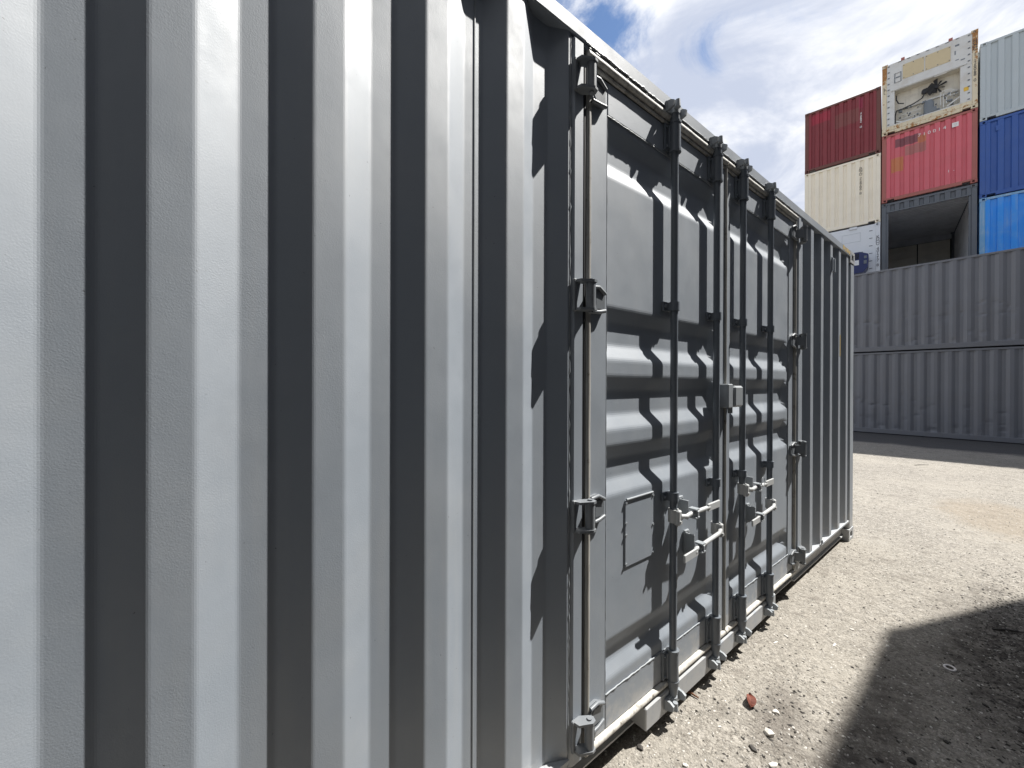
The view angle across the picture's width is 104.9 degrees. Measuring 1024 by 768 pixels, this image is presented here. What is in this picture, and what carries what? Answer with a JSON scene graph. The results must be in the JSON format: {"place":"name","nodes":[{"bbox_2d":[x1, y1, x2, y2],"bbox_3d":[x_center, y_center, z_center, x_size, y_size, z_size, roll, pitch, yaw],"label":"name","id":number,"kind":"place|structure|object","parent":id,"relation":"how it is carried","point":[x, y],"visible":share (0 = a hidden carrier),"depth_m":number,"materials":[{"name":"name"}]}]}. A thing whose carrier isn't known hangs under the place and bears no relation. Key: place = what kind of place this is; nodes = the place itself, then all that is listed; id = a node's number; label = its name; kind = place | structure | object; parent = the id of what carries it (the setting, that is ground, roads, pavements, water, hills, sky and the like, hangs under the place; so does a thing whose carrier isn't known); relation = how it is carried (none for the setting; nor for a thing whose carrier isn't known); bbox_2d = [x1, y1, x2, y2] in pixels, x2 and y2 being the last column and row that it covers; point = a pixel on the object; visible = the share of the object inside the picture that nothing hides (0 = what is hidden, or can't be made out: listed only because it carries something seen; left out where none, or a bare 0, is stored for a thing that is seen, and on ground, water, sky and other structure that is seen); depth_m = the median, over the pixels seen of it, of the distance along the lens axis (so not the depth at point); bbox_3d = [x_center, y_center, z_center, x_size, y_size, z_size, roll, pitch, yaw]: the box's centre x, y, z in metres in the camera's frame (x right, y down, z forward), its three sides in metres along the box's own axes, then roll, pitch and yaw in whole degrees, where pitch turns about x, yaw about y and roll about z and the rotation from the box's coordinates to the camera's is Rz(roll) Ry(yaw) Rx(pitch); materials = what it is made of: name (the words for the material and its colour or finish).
{"place":"outdoors","nodes":[
{"label":"outdoors","id":0,"kind":"place"},
{"bbox_2d":[556,0,1023,211],"label":"sky","id":1,"kind":"structure","parent":0,"point":[750,72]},
{"bbox_2d":[585,431,1023,767],"bbox_3d":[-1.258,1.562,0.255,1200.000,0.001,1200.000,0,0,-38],"label":"ground","id":2,"kind":"structure","parent":0,"point":[987,459],"depth_m":2.38,"materials":[{"name":"grey gravel"}]},
{"bbox_2d":[0,0,854,767],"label":"shipping container","id":3,"kind":"object","parent":2,"relation":"on","point":[426,382],"visible":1,"depth_m":1.03,"materials":[{"name":"grey metal"}]},
{"bbox_2d":[571,49,728,757],"bbox_3d":[0.715,0.097,1.802,1.257,2.778,0.129,0,0,-38],"label":"door","id":4,"kind":"structure","parent":3,"relation":"in","point":[652,529],"depth_m":1.75,"materials":[{"name":"grey metal"}]},
{"bbox_2d":[720,158,807,643],"bbox_3d":[1.662,0.099,2.554,1.368,2.778,0.129,0,0,-38],"label":"door","id":5,"kind":"structure","parent":3,"relation":"in","point":[758,390],"depth_m":2.54,"materials":[{"name":"grey metal"}]},
{"bbox_2d":[637,743,642,750],"bbox_3d":[0.550,1.559,1.694,0.025,0.014,0.037,0,0,-8],"label":"stone","id":6,"kind":"object","parent":2,"relation":"on","point":[640,747],"visible":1,"depth_m":1.69,"materials":[{"name":"grey stone"}]},
{"bbox_2d":[747,692,756,708],"bbox_3d":[1.169,1.544,1.930,0.043,0.029,0.091,20,14,23],"label":"stone","id":7,"kind":"object","parent":2,"relation":"on","point":[751,700],"visible":1,"depth_m":1.92,"materials":[{"name":"red stone"}]},
{"bbox_2d":[749,744,757,752],"bbox_3d":[1.034,1.562,1.691,0.022,0.011,0.041,0,0,-10],"label":"stone","id":8,"kind":"object","parent":2,"relation":"on","point":[752,748],"visible":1,"depth_m":1.69,"materials":[{"name":"grey stone"}]},
{"bbox_2d":[763,727,774,736],"bbox_3d":[1.151,1.558,1.765,0.043,0.022,0.040,0,0,-7],"label":"stone","id":9,"kind":"object","parent":2,"relation":"on","point":[768,732],"visible":1,"depth_m":1.75,"materials":[{"name":"white stone"}]},
{"bbox_2d":[768,762,777,767],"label":"stone","id":10,"kind":"object","parent":2,"relation":"on","point":[773,764],"visible":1,"depth_m":1.61,"materials":[{"name":"white stone"}]},
{"bbox_2d":[597,456,1023,767],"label":"grey grit","id":11,"kind":"object","parent":2,"relation":"on","point":[742,756],"visible":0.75,"depth_m":2.14,"materials":[{"name":"gravel"}]},
{"bbox_2d":[618,467,1023,767],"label":"dark grit","id":12,"kind":"object","parent":2,"relation":"on","point":[852,748],"visible":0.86,"depth_m":2.12,"materials":[{"name":"gravel"}]},
{"bbox_2d":[906,757,916,765],"bbox_3d":[1.659,1.561,1.637,0.029,0.018,0.028,0,0,28],"label":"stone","id":13,"kind":"object","parent":2,"relation":"on","point":[911,760],"visible":1,"depth_m":1.63,"materials":[{"name":"black stone"}]},
{"bbox_2d":[853,346,1023,443],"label":"shipping container","id":14,"kind":"object","parent":2,"relation":"on","point":[973,394],"visible":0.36,"depth_m":11.46,"materials":[{"name":"grey metal"}]},
{"bbox_2d":[853,247,1023,353],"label":"shipping container","id":15,"kind":"object","parent":14,"relation":"on","point":[971,301],"visible":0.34,"depth_m":11.45,"materials":[{"name":"grey metal"}]},
{"bbox_2d":[943,664,956,671],"bbox_3d":[2.413,1.564,2.171,0.054,0.007,0.053,-8,5,-38],"label":"ring","id":16,"kind":"object","parent":2,"relation":"on","point":[945,667],"visible":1,"depth_m":2.17,"materials":[{"name":"silver metal"}]},
{"bbox_2d":[992,628,1023,632],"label":"twig","id":17,"kind":"object","parent":2,"relation":"on","point":[1006,629],"visible":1,"depth_m":2.50,"materials":[{"name":"wood"}]},
{"bbox_3d":[19.262,0.306,15.112,2.420,2.580,6.058,0,0,44],"label":"shipping container","id":18,"kind":"object","parent":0,"visible":0},
{"bbox_3d":[19.270,-2.284,15.107,2.420,2.580,6.058,0,0,44],"label":"shipping container","id":19,"kind":"object","parent":18,"relation":"on","visible":0},
{"bbox_2d":[977,190,1023,254],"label":"shipping container","id":20,"kind":"object","parent":19,"relation":"on","point":[1000,222],"visible":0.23,"depth_m":13.43,"materials":[{"name":"blue metal"}]},
{"bbox_2d":[977,110,1023,202],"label":"shipping container","id":21,"kind":"object","parent":20,"relation":"on","point":[1000,161],"visible":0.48,"depth_m":13.43,"materials":[{"name":"blue metal"}]},
{"bbox_2d":[978,28,1023,126],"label":"shipping container","id":22,"kind":"object","parent":21,"relation":"on","point":[1000,76],"visible":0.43,"depth_m":13.42,"materials":[{"name":"grey metal"}]},
{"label":"shipping container","id":23,"kind":"object","parent":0,"visible":0},
{"bbox_2d":[881,183,977,269],"bbox_3d":[17.476,-5.593,16.815,2.450,2.880,6.058,0,0,44],"label":"shipping container","id":24,"kind":"object","parent":23,"relation":"on","point":[936,226],"visible":0.58,"depth_m":16.62,"materials":[{"name":"grey metal"}]},
{"bbox_2d":[888,245,916,268],"bbox_3d":[19.122,-5.513,19.319,1.037,2.400,0.062,0,0,44],"label":"door","id":25,"kind":"structure","parent":24,"relation":"in","point":[902,256],"depth_m":19.30,"materials":[{"name":"metal"}]},
{"bbox_2d":[881,107,977,203],"bbox_3d":[17.485,-8.378,16.809,2.450,2.600,6.058,0,0,44],"label":"shipping container","id":26,"kind":"object","parent":24,"relation":"on","point":[939,155],"visible":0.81,"depth_m":14.57,"materials":[{"name":"red metal"}]},
{"bbox_2d":[882,29,977,136],"bbox_3d":[17.489,-11.093,16.799,2.450,2.790,6.070,0,0,44],"label":"refrigerated container","id":27,"kind":"object","parent":26,"relation":"on","point":[933,84],"visible":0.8,"depth_m":14.61,"materials":[{"name":"white metal"}]},
{"bbox_2d":[918,239,949,263],"bbox_3d":[19.895,-5.509,18.583,1.037,2.400,0.062,0,0,44],"label":"door","id":28,"kind":"structure","parent":24,"relation":"in","point":[937,250],"depth_m":18.56,"materials":[{"name":"brown metal"}]},
{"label":"shipping container","id":29,"kind":"object","parent":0,"visible":0},
{"bbox_2d":[830,222,880,272],"bbox_3d":[15.684,-4.935,18.504,2.420,2.885,6.078,0,0,44],"label":"refrigerated container","id":30,"kind":"object","parent":29,"relation":"on","point":[865,239],"visible":0.27,"depth_m":15.79,"materials":[{"name":"white metal"}]},
{"bbox_2d":[805,153,881,232],"bbox_3d":[15.700,-7.747,18.506,2.420,2.700,6.058,0,0,44],"label":"shipping container","id":31,"kind":"object","parent":30,"relation":"on","point":[845,196],"visible":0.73,"depth_m":16.25,"materials":[{"name":"beige metal"}]},
{"bbox_2d":[805,86,881,181],"bbox_3d":[15.709,-10.422,18.500,2.420,2.590,6.058,0,0,44],"label":"shipping container","id":32,"kind":"object","parent":31,"relation":"on","point":[844,131],"visible":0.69,"depth_m":16.28,"materials":[{"name":"red metal"}]},
{"bbox_2d":[854,252,868,274],"bbox_3d":[13.394,-4.845,16.147,1.830,0.940,0.614,0,0,44],"label":"generator","id":33,"kind":"object","parent":30,"relation":"attached to","point":[861,265],"visible":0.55,"depth_m":15.46,"materials":[{"name":"blue metal"}]}
]}

